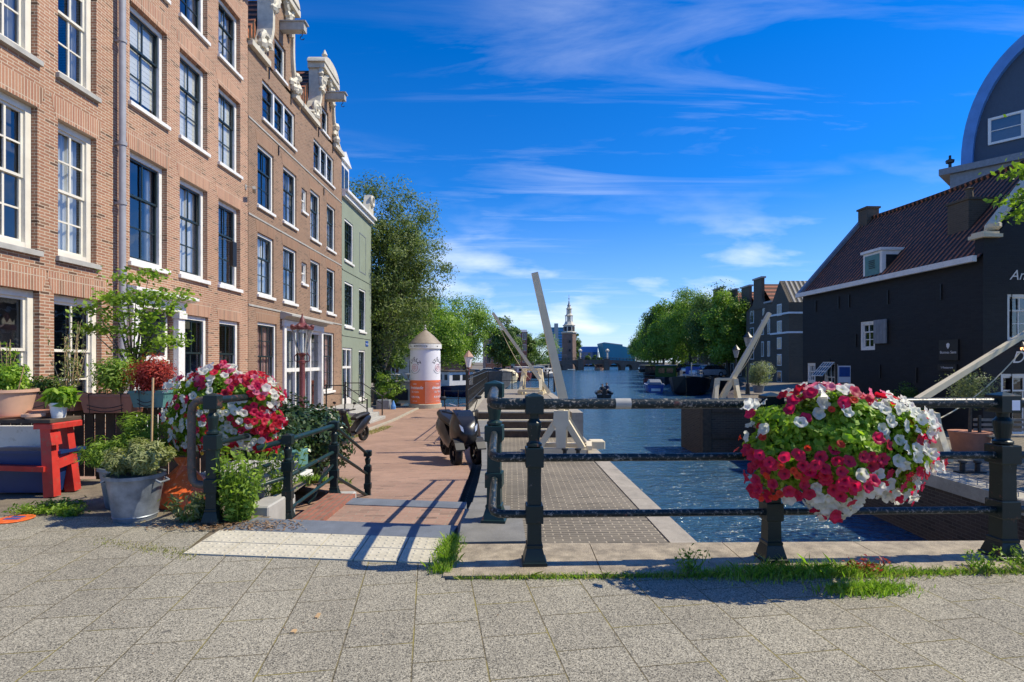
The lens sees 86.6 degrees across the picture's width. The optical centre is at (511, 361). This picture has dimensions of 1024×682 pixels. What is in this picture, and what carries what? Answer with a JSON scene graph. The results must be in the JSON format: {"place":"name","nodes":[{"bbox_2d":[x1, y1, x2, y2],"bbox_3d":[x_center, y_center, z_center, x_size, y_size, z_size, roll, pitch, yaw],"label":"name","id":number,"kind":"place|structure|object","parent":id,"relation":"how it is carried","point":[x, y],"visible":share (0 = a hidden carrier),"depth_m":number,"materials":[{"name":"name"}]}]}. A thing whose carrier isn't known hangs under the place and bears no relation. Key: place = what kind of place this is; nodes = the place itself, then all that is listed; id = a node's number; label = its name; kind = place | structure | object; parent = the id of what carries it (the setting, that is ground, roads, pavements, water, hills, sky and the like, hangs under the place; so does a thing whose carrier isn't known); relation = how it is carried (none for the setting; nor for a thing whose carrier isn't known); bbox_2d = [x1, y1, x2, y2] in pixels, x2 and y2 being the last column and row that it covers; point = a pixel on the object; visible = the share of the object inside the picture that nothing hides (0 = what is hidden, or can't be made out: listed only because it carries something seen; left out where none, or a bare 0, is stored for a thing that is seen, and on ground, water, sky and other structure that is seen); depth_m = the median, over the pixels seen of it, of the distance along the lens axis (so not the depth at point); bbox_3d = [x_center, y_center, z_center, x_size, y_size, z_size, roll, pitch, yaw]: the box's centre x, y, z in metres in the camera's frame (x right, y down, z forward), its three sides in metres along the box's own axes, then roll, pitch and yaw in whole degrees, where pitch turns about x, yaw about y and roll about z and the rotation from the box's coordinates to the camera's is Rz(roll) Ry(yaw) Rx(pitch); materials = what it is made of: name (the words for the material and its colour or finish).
{"place":"outdoors","nodes":[
{"label":"outdoors","id":0,"kind":"place"},
{"bbox_2d":[0,479,305,518],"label":"garden soil","id":1,"kind":"structure","parent":0,"point":[91,490],"depth_m":5.16,"materials":[{"name":"soil"}]},
{"bbox_2d":[0,425,40,446],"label":"white board","id":2,"kind":"object","parent":1,"relation":"on","point":[19,435],"depth_m":5.75,"materials":[{"name":"paint"}]},
{"bbox_2d":[0,416,81,497],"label":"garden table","id":3,"kind":"object","parent":1,"relation":"on","point":[54,432],"visible":0.97,"depth_m":5.24,"materials":[{"name":"red wood"}]},
{"bbox_2d":[0,362,39,419],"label":"terracotta pot","id":4,"kind":"object","parent":3,"relation":"on","point":[17,397],"visible":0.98,"depth_m":5.28,"materials":[{"name":"ceramic"}]},
{"bbox_2d":[35,385,81,417],"bbox_3d":[-4.472,0.391,5.367,0.354,0.318,0.322,0,0,31],"label":"white pot","id":5,"kind":"object","parent":3,"relation":"on","point":[61,400],"visible":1,"depth_m":5.31,"materials":[{"name":"paint"}]},
{"bbox_2d":[0,446,85,492],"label":"plastic crate","id":6,"kind":"object","parent":1,"relation":"on","point":[19,482],"visible":0.69,"depth_m":5.32,"materials":[{"name":"plastic"}]},
{"bbox_2d":[1,495,88,514],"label":"weed","id":7,"kind":"object","parent":1,"relation":"on","point":[42,508],"visible":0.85,"depth_m":4.71,"materials":[{"name":"green plant"}]},
{"bbox_2d":[73,410,173,508],"bbox_3d":[-3.541,0.874,4.988,0.766,0.852,0.508,0,0,-14],"label":"zinc tub","id":8,"kind":"object","parent":1,"relation":"on","point":[95,455],"visible":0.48,"depth_m":4.93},
{"bbox_2d":[159,457,204,509],"bbox_3d":[-2.949,1.080,4.896,0.498,0.440,0.327,0,0,0],"label":"terracotta pot","id":9,"kind":"object","parent":1,"relation":"on","point":[177,484],"visible":0.51,"depth_m":4.80,"materials":[{"name":"ceramic"}]},
{"bbox_2d":[252,494,294,518],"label":"stone block","id":10,"kind":"structure","parent":1,"relation":"on","point":[273,506],"depth_m":4.79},
{"bbox_2d":[244,442,310,496],"bbox_3d":[-2.295,1.051,5.320,0.606,0.532,0.500,0,0,-17],"label":"weed","id":11,"kind":"object","parent":1,"relation":"on","point":[277,486],"visible":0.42,"depth_m":5.30,"materials":[{"name":"green plant"}]},
{"bbox_2d":[182,516,270,554],"bbox_3d":[-2.675,1.314,4.250,1.250,0.001,1.300,0,0,0],"label":"pavement bed","id":12,"kind":"object","parent":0,"point":[210,533],"visible":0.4,"depth_m":4.26,"materials":[{"name":"soil"}]},
{"bbox_2d":[157,490,224,522],"bbox_3d":[-2.593,1.185,4.479,0.411,0.285,0.456,0,0,37],"label":"weed","id":13,"kind":"object","parent":12,"relation":"on","point":[195,507],"visible":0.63,"depth_m":4.40,"materials":[{"name":"green plant"}]},
{"bbox_2d":[187,393,271,525],"bbox_3d":[-2.471,0.775,4.802,0.283,1.050,0.997,0,0,0],"label":"garden railing","id":14,"kind":"object","parent":12,"relation":"on","point":[214,441],"visible":0.91,"depth_m":4.35,"materials":[{"name":"metal"}]},
{"bbox_2d":[159,360,288,466],"bbox_3d":[-2.688,0.481,5.081,1.162,1.002,0.685,0,0,4],"label":"flower box","id":15,"kind":"object","parent":14,"relation":"attached to","point":[260,416],"visible":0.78,"depth_m":4.92,"materials":[{"name":"green paint"}]},
{"bbox_2d":[207,442,268,522],"bbox_3d":[-2.248,0.980,4.466,0.476,0.643,0.432,0,0,0],"label":"weed","id":16,"kind":"object","parent":12,"relation":"on","point":[236,490],"visible":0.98,"depth_m":4.40,"materials":[{"name":"green plant"}]},
{"bbox_2d":[80,406,414,478],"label":"house front pavement","id":17,"kind":"structure","parent":0,"point":[389,414],"depth_m":26.33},
{"bbox_2d":[0,0,112,467],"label":"canal house","id":18,"kind":"structure","parent":17,"relation":"on","point":[45,268],"depth_m":9.50,"materials":[{"name":"red brick"}]},
{"bbox_2d":[0,0,43,66],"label":"window","id":19,"kind":"structure","parent":18,"relation":"in","point":[22,47],"depth_m":8.67,"materials":[{"name":"beige paint"}]},
{"bbox_2d":[0,63,45,256],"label":"window","id":20,"kind":"structure","parent":18,"relation":"in","point":[11,81],"depth_m":8.67,"materials":[{"name":"beige paint"}]},
{"bbox_2d":[0,262,47,424],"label":"window","id":21,"kind":"structure","parent":18,"relation":"in","point":[11,275],"depth_m":8.70,"materials":[{"name":"beige paint"}]},
{"bbox_2d":[50,93,102,269],"bbox_3d":[-7.835,-3.100,9.645,0.410,2.780,1.162,0,0,0],"label":"window","id":22,"kind":"structure","parent":18,"relation":"in","point":[67,197],"depth_m":9.76,"materials":[{"name":"beige paint"}]},
{"bbox_2d":[47,271,107,419],"bbox_3d":[-7.765,-0.235,9.670,0.270,2.550,1.372,0,0,0],"label":"window","id":23,"kind":"structure","parent":18,"relation":"in","point":[60,283],"depth_m":9.76,"materials":[{"name":"beige paint"}]},
{"bbox_2d":[56,0,101,102],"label":"window","id":24,"kind":"structure","parent":18,"relation":"in","point":[84,85],"depth_m":9.92,"materials":[{"name":"beige paint"}]},
{"bbox_2d":[54,0,247,437],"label":"canal house","id":25,"kind":"structure","parent":17,"relation":"on","point":[187,130],"depth_m":13.22,"materials":[{"name":"brick"}]},
{"bbox_2d":[114,0,126,392],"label":"downpipe","id":26,"kind":"object","parent":25,"relation":"attached to","point":[121,142],"visible":0.59,"depth_m":10.51,"materials":[{"name":"metal"}]},
{"bbox_2d":[126,128,170,274],"bbox_3d":[-7.840,-3.305,11.540,0.420,2.710,1.492,0,0,0],"label":"window","id":27,"kind":"structure","parent":25,"relation":"in","point":[135,142],"depth_m":11.89,"materials":[{"name":"white paint"}]},
{"bbox_2d":[128,0,170,130],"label":"window","id":28,"kind":"structure","parent":25,"relation":"in","point":[145,76],"depth_m":11.72,"materials":[{"name":"white paint"}]},
{"bbox_2d":[176,159,210,284],"bbox_3d":[-7.840,-3.305,13.170,0.420,2.710,1.452,0,0,0],"label":"window","id":29,"kind":"structure","parent":25,"relation":"in","point":[186,172],"depth_m":13.40,"materials":[{"name":"white paint"}]},
{"bbox_2d":[176,28,210,157],"bbox_3d":[-7.790,-6.415,13.170,0.320,2.490,1.452,0,0,0],"label":"window","id":30,"kind":"structure","parent":25,"relation":"in","point":[191,126],"depth_m":13.35,"materials":[{"name":"white paint"}]},
{"bbox_2d":[178,0,210,46],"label":"window","id":31,"kind":"structure","parent":25,"relation":"in","point":[198,29],"depth_m":13.54,"materials":[{"name":"white paint"}]},
{"bbox_2d":[184,302,211,375],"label":"window","id":32,"kind":"structure","parent":25,"relation":"in","point":[201,309],"depth_m":13.56,"materials":[{"name":"white paint"}]},
{"bbox_2d":[215,182,242,292],"bbox_3d":[-7.770,-3.305,14.830,0.280,2.710,1.452,0,0,0],"label":"window","id":33,"kind":"structure","parent":25,"relation":"in","point":[224,194],"depth_m":14.91,"materials":[{"name":"white paint"}]},
{"bbox_2d":[215,67,242,179],"bbox_3d":[-7.790,-6.415,14.830,0.320,2.490,1.452,0,0,0],"label":"window","id":34,"kind":"structure","parent":25,"relation":"in","point":[226,134],"depth_m":15.02,"materials":[{"name":"white paint"}]},
{"bbox_2d":[216,305,241,369],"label":"window","id":35,"kind":"structure","parent":25,"relation":"in","point":[224,313],"depth_m":14.99,"materials":[{"name":"white paint"}]},
{"bbox_2d":[217,0,242,80],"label":"window","id":36,"kind":"structure","parent":25,"relation":"in","point":[223,34],"depth_m":15.08,"materials":[{"name":"white paint"}]},
{"bbox_2d":[247,0,347,410],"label":"gabled canal house","id":37,"kind":"structure","parent":17,"relation":"on","point":[296,153],"depth_m":19.34,"materials":[{"name":"brown brick"}]},
{"bbox_2d":[255,219,275,300],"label":"window","id":38,"kind":"structure","parent":37,"relation":"in","point":[262,228],"depth_m":17.18,"materials":[{"name":"white paint"}]},
{"bbox_2d":[255,129,275,217],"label":"window","id":39,"kind":"structure","parent":37,"relation":"in","point":[260,139],"depth_m":17.25,"materials":[{"name":"white paint"}]},
{"bbox_2d":[255,309,278,382],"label":"window","id":40,"kind":"structure","parent":37,"relation":"in","point":[266,317],"depth_m":17.32,"materials":[{"name":"white paint"}]},
{"bbox_2d":[262,80,296,151],"bbox_3d":[-7.810,-8.098,18.020,0.360,1.296,2.620,0,0,0],"label":"window","id":41,"kind":"structure","parent":37,"relation":"in","point":[282,133],"depth_m":18.28,"materials":[{"name":"white paint"}]},
{"bbox_2d":[281,233,298,306],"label":"window","id":42,"kind":"structure","parent":37,"relation":"in","point":[286,241],"depth_m":19.15,"materials":[{"name":"white paint"}]},
{"bbox_2d":[281,153,298,230],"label":"window","id":43,"kind":"structure","parent":37,"relation":"in","point":[286,162],"depth_m":19.11,"materials":[{"name":"white paint"}]},
{"bbox_2d":[324,382,385,423],"bbox_3d":[-6.660,1.775,23.250,1.880,1.750,2.700,0,0,0],"label":"stoop","id":44,"kind":"object","parent":17,"relation":"on","point":[362,407],"visible":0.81,"depth_m":23.02,"materials":[{"name":"stone"}]},
{"bbox_2d":[342,152,376,407],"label":"green house","id":45,"kind":"structure","parent":17,"relation":"on","point":[358,218],"depth_m":27.09,"materials":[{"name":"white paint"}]},
{"bbox_2d":[294,407,472,515],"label":"street","id":46,"kind":"structure","parent":0,"point":[410,460],"depth_m":10.25,"materials":[{"name":"brick"}]},
{"bbox_2d":[290,314,313,407],"bbox_3d":[-4.630,0.520,12.000,0.499,3.160,0.506,0,0,-22],"label":"street lamp","id":47,"kind":"object","parent":46,"relation":"on","point":[301,325],"visible":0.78,"depth_m":11.95,"materials":[{"name":"red metal"}]},
{"bbox_2d":[275,390,357,486],"bbox_3d":[-3.255,1.165,8.308,1.771,1.432,1.829,0,0,-35],"label":"hedge","id":48,"kind":"object","parent":46,"relation":"on","point":[304,419],"visible":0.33,"depth_m":8.03,"materials":[{"name":"green plant"}]},
{"bbox_2d":[293,493,354,520],"bbox_3d":[-1.850,1.665,5.220,0.300,0.470,1.400,0,0,0],"label":"brick edging","id":49,"kind":"object","parent":46,"relation":"on","point":[326,506],"visible":0.21,"depth_m":5.34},
{"bbox_2d":[340,491,355,497],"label":"post plinth","id":50,"kind":"structure","parent":46,"relation":"on","point":[351,492],"depth_m":6.25,"materials":[{"name":"stone"}]},
{"bbox_2d":[254,420,371,519],"bbox_3d":[-1.987,1.225,5.934,0.299,1.150,2.391,0,0,10],"label":"stair handrail","id":51,"kind":"object","parent":50,"relation":"on","point":[287,440],"visible":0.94,"depth_m":5.66,"materials":[{"name":"metal"}]},
{"bbox_2d":[333,402,370,443],"bbox_3d":[-4.417,1.669,15.010,0.725,1.181,1.740,0,0,16],"label":"scooter","id":52,"kind":"object","parent":46,"relation":"on","point":[359,427],"visible":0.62,"depth_m":15.16,"materials":[{"name":"black plastic"}]},
{"bbox_2d":[326,505,464,531],"bbox_3d":[-1.220,1.782,4.850,1.560,0.637,1.500,0,0,0],"label":"stair landing","id":53,"kind":"object","parent":46,"relation":"on","point":[404,515],"visible":0.07,"depth_m":5.18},
{"bbox_2d":[223,498,466,537],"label":"bluestone steps","id":54,"kind":"structure","parent":53,"relation":"on","point":[374,528],"depth_m":4.28,"materials":[{"name":"stone"}]},
{"bbox_2d":[409,325,441,408],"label":"advertising column","id":55,"kind":"structure","parent":46,"relation":"on","point":[425,346],"depth_m":30.27,"materials":[{"name":"stone"}]},
{"bbox_2d":[436,395,485,464],"bbox_3d":[-1.192,1.383,11.473,0.903,1.366,2.000,0,0,-24],"label":"scooter","id":56,"kind":"object","parent":46,"relation":"on","point":[457,430],"visible":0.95,"depth_m":10.83,"materials":[{"name":"black plastic"}]},
{"bbox_2d":[0,516,1023,681],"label":"bridge pavement","id":57,"kind":"structure","parent":0,"point":[184,619],"depth_m":2.70,"materials":[{"name":"stone"}]},
{"bbox_2d":[100,437,176,523],"bbox_3d":[-3.144,0.963,4.496,0.638,0.674,0.515,0,0,0],"label":"zinc tub","id":58,"kind":"object","parent":57,"relation":"on","point":[134,480],"visible":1,"depth_m":4.39,"materials":[{"name":"metal"}]},
{"bbox_2d":[183,530,443,563],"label":"tactile paving","id":59,"kind":"structure","parent":57,"relation":"on","point":[313,546],"depth_m":3.80,"materials":[{"name":"tile"}]},
{"bbox_2d":[419,532,466,574],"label":"grass","id":60,"kind":"structure","parent":57,"relation":"on","point":[446,555],"depth_m":3.55,"materials":[{"name":"plant"}]},
{"bbox_2d":[453,552,1023,585],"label":"grass","id":61,"kind":"structure","parent":57,"relation":"on","point":[822,568],"depth_m":3.29,"materials":[{"name":"plant"}]},
{"bbox_2d":[459,437,668,543],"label":"quay","id":62,"kind":"structure","parent":0,"point":[584,485],"depth_m":8.75,"materials":[{"name":"stone"}]},
{"bbox_2d":[455,420,525,543],"bbox_3d":[-0.438,2.540,9.938,0.742,2.520,12.153,0,0,-2],"label":"stepped coping","id":63,"kind":"object","parent":62,"relation":"on","point":[473,529],"visible":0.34,"depth_m":4.25,"materials":[{"name":"stone"}]},
{"bbox_2d":[478,411,570,436],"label":"quay steps","id":64,"kind":"structure","parent":62,"relation":"on","point":[514,423],"depth_m":16.13,"materials":[{"name":"grey stone"}]},
{"bbox_2d":[531,272,591,453],"bbox_3d":[1.200,0.006,13.303,1.490,4.377,1.040,0,0,8],"label":"lock crane","id":65,"kind":"object","parent":62,"relation":"on","point":[562,423],"visible":0.86,"depth_m":13.13,"materials":[{"name":"beige paint"}]},
{"bbox_2d":[545,392,696,542],"bbox_3d":[0.446,3.192,17.075,3.692,3.415,26.390,0,0,0],"label":"lock coping","id":66,"kind":"object","parent":62,"relation":"on","point":[669,529],"visible":0.16,"depth_m":8.82,"materials":[{"name":"concrete"}]},
{"bbox_2d":[371,362,802,405],"bbox_3d":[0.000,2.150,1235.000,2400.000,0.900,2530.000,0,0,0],"label":"ground","id":67,"kind":"structure","parent":0,"point":[775,387],"depth_m":38.16,"materials":[{"name":"soil"}]},
{"bbox_2d":[345,169,459,404],"bbox_3d":[-8.015,-4.338,33.207,9.712,14.076,9.095,0,0,0],"label":"tree","id":68,"kind":"object","parent":67,"relation":"on","point":[399,256],"visible":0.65,"depth_m":31.96,"materials":[{"name":"green plant"}]},
{"bbox_2d":[400,295,476,369],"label":"tree","id":69,"kind":"object","parent":67,"relation":"on","point":[447,328],"visible":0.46,"depth_m":58.54,"materials":[{"name":"green plant"}]},
{"bbox_2d":[430,291,505,369],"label":"tree","id":70,"kind":"object","parent":67,"relation":"on","point":[480,330],"visible":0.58,"depth_m":74.82,"materials":[{"name":"green plant"}]},
{"bbox_2d":[483,315,524,368],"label":"tree","id":71,"kind":"object","parent":67,"relation":"on","point":[500,351],"visible":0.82,"depth_m":116.35,"materials":[{"name":"green plant"}]},
{"bbox_2d":[561,298,576,368],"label":"clock tower","id":72,"kind":"structure","parent":67,"relation":"on","point":[569,342],"depth_m":247.48,"materials":[{"name":"brick"}]},
{"bbox_2d":[527,349,661,369],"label":"arched bridge","id":73,"kind":"structure","parent":67,"relation":"on","point":[579,363],"depth_m":231.00,"materials":[{"name":"stone"}]},
{"bbox_2d":[640,297,696,364],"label":"tree","id":74,"kind":"object","parent":67,"relation":"on","point":[652,341],"visible":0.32,"depth_m":104.97,"materials":[{"name":"green plant"}]},
{"bbox_2d":[654,285,709,366],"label":"tree","id":75,"kind":"object","parent":67,"relation":"on","point":[675,334],"visible":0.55,"depth_m":89.25,"materials":[{"name":"green plant"}]},
{"bbox_2d":[682,279,739,363],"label":"tree","id":76,"kind":"object","parent":67,"relation":"on","point":[701,303],"visible":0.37,"depth_m":75.02,"materials":[{"name":"green plant"}]},
{"bbox_2d":[692,289,750,376],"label":"tree","id":77,"kind":"object","parent":67,"relation":"on","point":[723,334],"visible":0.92,"depth_m":64.73,"materials":[{"name":"green plant"}]},
{"bbox_2d":[746,276,777,377],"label":"canal house","id":78,"kind":"structure","parent":67,"relation":"on","point":[763,292],"depth_m":58.23,"materials":[{"name":"brick"}]},
{"bbox_2d":[770,281,806,382],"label":"canal house","id":79,"kind":"structure","parent":67,"relation":"on","point":[786,333],"depth_m":47.90,"materials":[{"name":"brick"}]},
{"bbox_2d":[795,160,1023,433],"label":"black house","id":80,"kind":"structure","parent":67,"relation":"on","point":[922,295],"depth_m":18.67,"materials":[{"name":"wood"}]},
{"bbox_2d":[939,35,1023,187],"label":"domed building","id":81,"kind":"structure","parent":67,"relation":"on","point":[993,138],"depth_m":38.33,"materials":[{"name":"metal"}]},
{"bbox_2d":[295,0,1023,361],"label":"sky","id":82,"kind":"structure","parent":0,"point":[626,155],"materials":[{"name":"blue"}]},
{"bbox_2d":[403,365,1017,542],"bbox_3d":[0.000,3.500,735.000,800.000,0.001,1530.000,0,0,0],"label":"canal water","id":83,"kind":"structure","parent":0,"point":[691,484],"depth_m":17.04,"materials":[{"name":"blue liquid"}]},
{"bbox_2d":[440,370,473,396],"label":"houseboat","id":84,"kind":"object","parent":83,"relation":"on","point":[453,382],"visible":0.41,"depth_m":55.37,"materials":[{"name":"white paint"}]},
{"bbox_2d":[475,389,554,436],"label":"jetty","id":85,"kind":"object","parent":83,"relation":"in","point":[508,393],"visible":0.07,"depth_m":22.88,"materials":[{"name":"grey wood"}]},
{"bbox_2d":[492,312,550,394],"bbox_3d":[0.509,-0.397,25.550,2.691,3.782,1.679,0,0,9],"label":"lock crane","id":86,"kind":"object","parent":85,"relation":"on","point":[543,388],"visible":0.99,"depth_m":25.06,"materials":[{"name":"beige paint"}]},
{"bbox_2d":[669,362,711,395],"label":"barge","id":87,"kind":"object","parent":83,"relation":"on","point":[687,384],"visible":0.88,"depth_m":56.60,"materials":[{"name":"metal"}]},
{"bbox_2d":[681,409,756,452],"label":"lock pier","id":88,"kind":"structure","parent":83,"relation":"in","point":[712,430],"depth_m":20.00,"materials":[{"name":"brick"}]},
{"bbox_2d":[712,312,771,397],"bbox_3d":[8.991,-0.139,21.126,2.280,3.669,1.496,0,0,15],"label":"lock crane","id":89,"kind":"object","parent":88,"relation":"on","point":[732,380],"visible":0.76,"depth_m":21.25,"materials":[{"name":"beige paint"}]},
{"bbox_2d":[802,576,936,599],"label":"grass","id":90,"kind":"structure","parent":0,"point":[872,587],"depth_m":3.06,"materials":[{"name":"plant"}]},
{"bbox_2d":[754,428,1023,540],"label":"canal wall","id":91,"kind":"structure","parent":0,"point":[952,527],"depth_m":10.32,"materials":[{"name":"brick"}]},
{"bbox_2d":[753,425,1023,515],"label":"lock kerb","id":92,"kind":"structure","parent":91,"relation":"on","point":[963,487],"depth_m":9.89,"materials":[{"name":"stone"}]},
{"bbox_2d":[924,422,1023,490],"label":"terrace paving","id":93,"kind":"structure","parent":0,"point":[955,465],"depth_m":11.32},
{"bbox_2d":[899,331,1023,461],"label":"lock crane","id":94,"kind":"object","parent":93,"relation":"on","point":[941,445],"visible":0.38,"depth_m":12.81,"materials":[{"name":"beige paint"}]},
{"bbox_2d":[935,368,1005,450],"bbox_3d":[11.161,1.158,13.299,1.352,2.084,1.030,0,0,43],"label":"potted olive","id":95,"kind":"object","parent":93,"relation":"on","point":[969,439],"visible":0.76,"depth_m":13.13,"materials":[{"name":"ceramic"}]},
{"bbox_2d":[978,114,1023,224],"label":"tree","id":96,"kind":"object","parent":93,"relation":"on","point":[1019,211],"visible":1,"depth_m":9.65,"materials":[{"name":"green plant"}]},
{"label":"garden slope","id":97,"kind":"structure","parent":0,"visible":0},
{"bbox_2d":[0,401,224,478],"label":"wooden fence","id":98,"kind":"object","parent":97,"relation":"on","point":[94,425],"visible":0.07,"depth_m":6.18,"materials":[{"name":"brown wood"}]},
{"bbox_2d":[67,392,89,412],"bbox_3d":[-4.860,0.449,6.043,0.192,0.216,0.263,0,0,0],"label":"trough planter","id":99,"kind":"object","parent":98,"relation":"hanging from","point":[77,407],"visible":0.16,"depth_m":6.01,"materials":[{"name":"wood"}]},
{"bbox_2d":[44,320,90,389],"bbox_3d":[-4.839,0.017,5.975,0.574,0.971,0.284,0,0,19],"label":"reed plant","id":100,"kind":"object","parent":99,"relation":"in","point":[72,377],"visible":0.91,"depth_m":5.95,"materials":[{"name":"green plant"}]},
{"bbox_2d":[77,351,142,414],"bbox_3d":[-4.428,0.223,6.046,0.622,0.706,0.568,0,0,0],"label":"trough planter","id":101,"kind":"object","parent":98,"relation":"hanging from","point":[103,402],"visible":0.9,"depth_m":5.95,"materials":[{"name":"ceramic"}]},
{"bbox_2d":[118,353,183,408],"bbox_3d":[-3.935,0.201,5.937,0.647,0.611,0.528,0,0,0],"label":"trough planter","id":102,"kind":"object","parent":98,"relation":"hanging from","point":[158,370],"visible":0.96,"depth_m":5.82,"materials":[{"name":"teal plastic"}]},
{"bbox_2d":[64,265,201,418],"bbox_3d":[-4.931,0.238,6.979,1.895,2.928,1.068,0,0,0],"label":"tree","id":103,"kind":"object","parent":97,"relation":"on","point":[109,298],"visible":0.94,"depth_m":6.92,"materials":[{"name":"green plant"}]},
{"bbox_2d":[223,422,314,461],"bbox_3d":[-3.301,1.176,7.133,1.178,1.091,1.140,0,0,29],"label":"hedge","id":104,"kind":"object","parent":97,"relation":"on","point":[294,431],"visible":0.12,"depth_m":7.04,"materials":[{"name":"green plant"}]},
{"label":"bridge structure","id":105,"kind":"structure","parent":0,"visible":0},
{"bbox_2d":[443,540,1023,579],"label":"bridge kerb","id":106,"kind":"structure","parent":105,"relation":"on","point":[499,559],"depth_m":3.62,"materials":[{"name":"stone"}]},
{"bbox_2d":[481,380,1023,566],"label":"bridge railing","id":107,"kind":"object","parent":106,"relation":"on","point":[1003,456],"visible":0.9,"depth_m":3.52,"materials":[{"name":"metal"}]},
{"bbox_2d":[733,381,948,523],"bbox_3d":[1.954,0.545,3.255,1.148,0.856,0.608,0,0,-1],"label":"flower box","id":108,"kind":"object","parent":107,"relation":"hanging from","point":[827,449],"visible":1,"depth_m":3.10,"materials":[{"name":"green paint"}]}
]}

